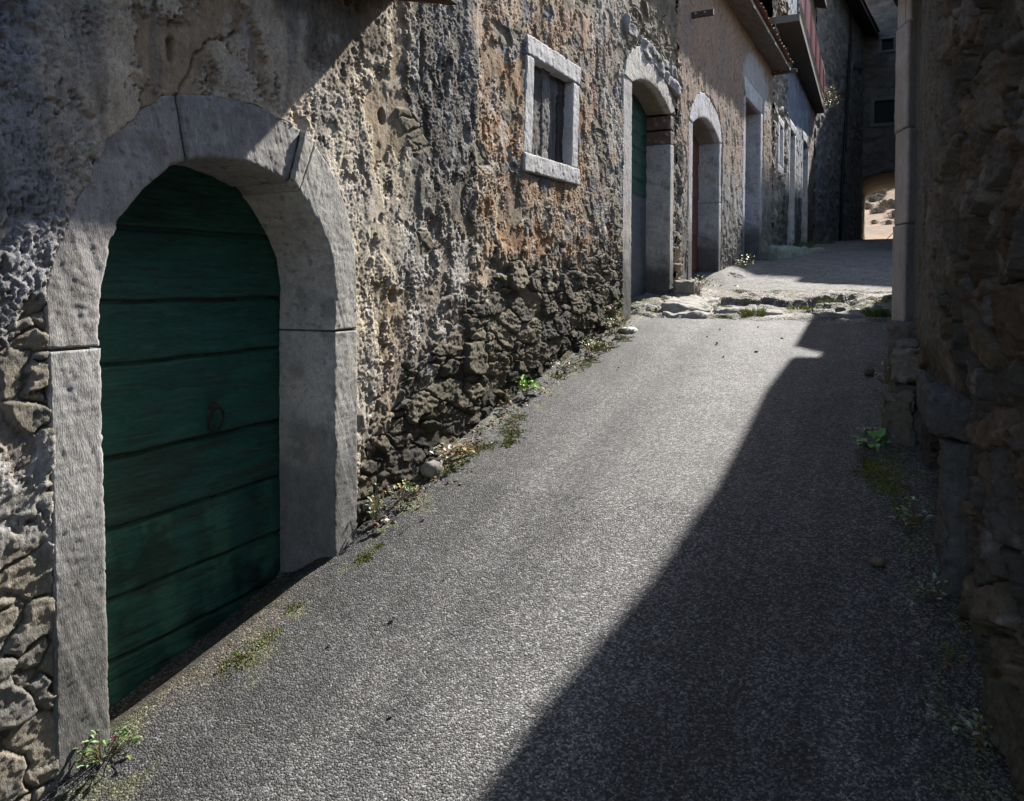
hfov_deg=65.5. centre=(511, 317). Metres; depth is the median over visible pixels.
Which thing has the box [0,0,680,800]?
stone house
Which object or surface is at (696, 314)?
stone slab
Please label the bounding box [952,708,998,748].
weed
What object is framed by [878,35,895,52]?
window
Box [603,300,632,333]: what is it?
weed
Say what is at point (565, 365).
weed
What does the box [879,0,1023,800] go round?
stone house
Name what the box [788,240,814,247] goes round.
grass tuft
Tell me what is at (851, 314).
stone slab
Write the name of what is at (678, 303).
stone slab
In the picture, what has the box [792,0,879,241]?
stone house
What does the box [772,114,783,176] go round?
window
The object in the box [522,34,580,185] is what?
window
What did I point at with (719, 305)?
grass tuft
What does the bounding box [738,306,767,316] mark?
grass tuft
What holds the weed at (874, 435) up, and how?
on the road
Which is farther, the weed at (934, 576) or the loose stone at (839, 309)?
the loose stone at (839, 309)
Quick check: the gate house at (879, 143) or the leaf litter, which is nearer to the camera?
the leaf litter
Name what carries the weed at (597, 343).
on the road
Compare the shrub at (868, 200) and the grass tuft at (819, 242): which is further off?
the shrub at (868, 200)
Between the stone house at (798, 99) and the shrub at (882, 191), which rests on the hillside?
the shrub at (882, 191)
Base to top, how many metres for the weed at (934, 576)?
0.104 m
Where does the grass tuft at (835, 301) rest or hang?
on the lane
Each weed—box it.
[72,727,141,768]
[365,483,387,520]
[385,478,423,499]
[428,438,476,458]
[496,389,517,407]
[515,375,540,392]
[552,358,575,368]
[579,335,609,349]
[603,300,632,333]
[688,275,713,287]
[735,253,753,267]
[851,428,894,451]
[856,423,882,432]
[869,353,890,383]
[888,496,933,525]
[911,572,947,600]
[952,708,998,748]
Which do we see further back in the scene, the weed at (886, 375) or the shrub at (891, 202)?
the shrub at (891, 202)
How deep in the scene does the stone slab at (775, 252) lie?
17.02 m
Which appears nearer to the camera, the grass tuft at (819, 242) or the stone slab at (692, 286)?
the stone slab at (692, 286)
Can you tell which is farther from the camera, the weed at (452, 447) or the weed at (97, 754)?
the weed at (452, 447)
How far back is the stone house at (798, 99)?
21.46 m
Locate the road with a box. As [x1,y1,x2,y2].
[40,315,1019,800]
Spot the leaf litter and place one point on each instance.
(577, 368)
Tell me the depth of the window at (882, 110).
35.67 m
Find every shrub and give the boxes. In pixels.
[865,194,880,201]
[865,202,874,209]
[867,194,881,201]
[869,207,884,212]
[875,203,890,209]
[877,206,886,211]
[878,189,887,195]
[880,220,893,224]
[883,199,894,208]
[883,210,894,216]
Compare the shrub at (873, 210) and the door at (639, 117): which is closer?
the door at (639, 117)
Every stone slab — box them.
[661,294,720,312]
[662,307,714,318]
[672,279,700,294]
[713,305,782,315]
[761,245,809,259]
[809,247,825,252]
[812,309,866,319]
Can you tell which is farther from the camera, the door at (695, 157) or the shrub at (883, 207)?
the shrub at (883, 207)
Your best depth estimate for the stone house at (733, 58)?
13.54 m
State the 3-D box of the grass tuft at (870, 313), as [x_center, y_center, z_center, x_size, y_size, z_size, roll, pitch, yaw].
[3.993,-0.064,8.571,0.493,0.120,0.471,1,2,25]
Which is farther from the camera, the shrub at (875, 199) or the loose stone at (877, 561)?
the shrub at (875, 199)
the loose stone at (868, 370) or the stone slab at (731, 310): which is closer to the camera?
the loose stone at (868, 370)
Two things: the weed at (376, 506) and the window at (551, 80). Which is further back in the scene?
the window at (551, 80)
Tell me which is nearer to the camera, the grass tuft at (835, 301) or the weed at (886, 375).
the weed at (886, 375)
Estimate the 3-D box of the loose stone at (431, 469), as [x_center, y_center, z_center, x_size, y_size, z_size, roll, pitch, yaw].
[-0.490,0.935,4.916,0.121,0.103,0.164,1,2,25]
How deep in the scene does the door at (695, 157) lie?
13.30 m
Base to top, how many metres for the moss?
1.157 m
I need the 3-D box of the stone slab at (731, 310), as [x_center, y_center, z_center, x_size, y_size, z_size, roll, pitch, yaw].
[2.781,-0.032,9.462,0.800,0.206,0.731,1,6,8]
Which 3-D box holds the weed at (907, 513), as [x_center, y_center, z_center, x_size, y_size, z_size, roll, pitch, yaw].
[1.935,0.941,3.867,0.164,0.133,0.179,0,2,-11]
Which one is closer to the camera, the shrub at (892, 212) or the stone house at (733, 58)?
the stone house at (733, 58)
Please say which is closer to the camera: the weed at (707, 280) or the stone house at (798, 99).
the weed at (707, 280)
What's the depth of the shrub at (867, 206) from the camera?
79.53 m
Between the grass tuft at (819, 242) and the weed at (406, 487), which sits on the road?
the weed at (406, 487)
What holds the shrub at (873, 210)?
on the hillside
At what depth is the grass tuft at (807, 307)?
9.45 m
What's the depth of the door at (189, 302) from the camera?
3.71 m
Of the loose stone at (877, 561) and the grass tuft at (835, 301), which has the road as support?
the loose stone at (877, 561)
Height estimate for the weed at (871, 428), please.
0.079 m
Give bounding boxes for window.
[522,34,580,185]
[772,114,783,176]
[869,96,894,127]
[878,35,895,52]
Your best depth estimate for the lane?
11.90 m
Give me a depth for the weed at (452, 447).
5.08 m
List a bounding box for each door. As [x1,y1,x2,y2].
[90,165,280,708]
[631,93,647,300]
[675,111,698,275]
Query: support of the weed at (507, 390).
on the road
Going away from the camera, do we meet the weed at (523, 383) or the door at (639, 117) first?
the weed at (523, 383)
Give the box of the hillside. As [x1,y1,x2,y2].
[865,189,894,238]
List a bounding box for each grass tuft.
[702,303,728,308]
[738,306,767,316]
[786,304,814,309]
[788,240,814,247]
[796,239,835,244]
[817,298,841,302]
[859,306,891,316]
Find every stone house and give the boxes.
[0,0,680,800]
[647,0,796,280]
[748,0,826,245]
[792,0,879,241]
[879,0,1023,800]
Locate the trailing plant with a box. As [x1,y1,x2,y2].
[824,84,839,107]
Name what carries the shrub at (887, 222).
on the hillside
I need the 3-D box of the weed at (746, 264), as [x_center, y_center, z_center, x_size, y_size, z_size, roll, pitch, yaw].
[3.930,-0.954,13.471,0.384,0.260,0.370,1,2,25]
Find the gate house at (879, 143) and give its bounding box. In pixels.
[861,0,897,239]
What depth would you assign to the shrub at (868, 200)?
87.67 m
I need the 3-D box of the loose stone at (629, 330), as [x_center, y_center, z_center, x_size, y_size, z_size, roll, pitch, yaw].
[1.208,0.141,8.319,0.194,0.085,0.213,1,2,25]
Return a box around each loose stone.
[420,459,443,477]
[619,326,637,332]
[835,307,845,311]
[864,366,874,374]
[870,556,884,565]
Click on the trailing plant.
(833, 102)
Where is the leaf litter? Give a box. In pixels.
[357,324,1007,800]
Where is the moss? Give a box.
[203,336,966,683]
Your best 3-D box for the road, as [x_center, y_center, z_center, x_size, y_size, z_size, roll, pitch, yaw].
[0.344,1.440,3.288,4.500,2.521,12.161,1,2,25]
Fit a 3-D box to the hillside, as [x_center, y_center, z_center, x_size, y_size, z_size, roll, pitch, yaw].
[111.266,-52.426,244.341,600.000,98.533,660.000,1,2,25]
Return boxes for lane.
[631,239,894,325]
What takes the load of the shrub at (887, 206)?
on the hillside

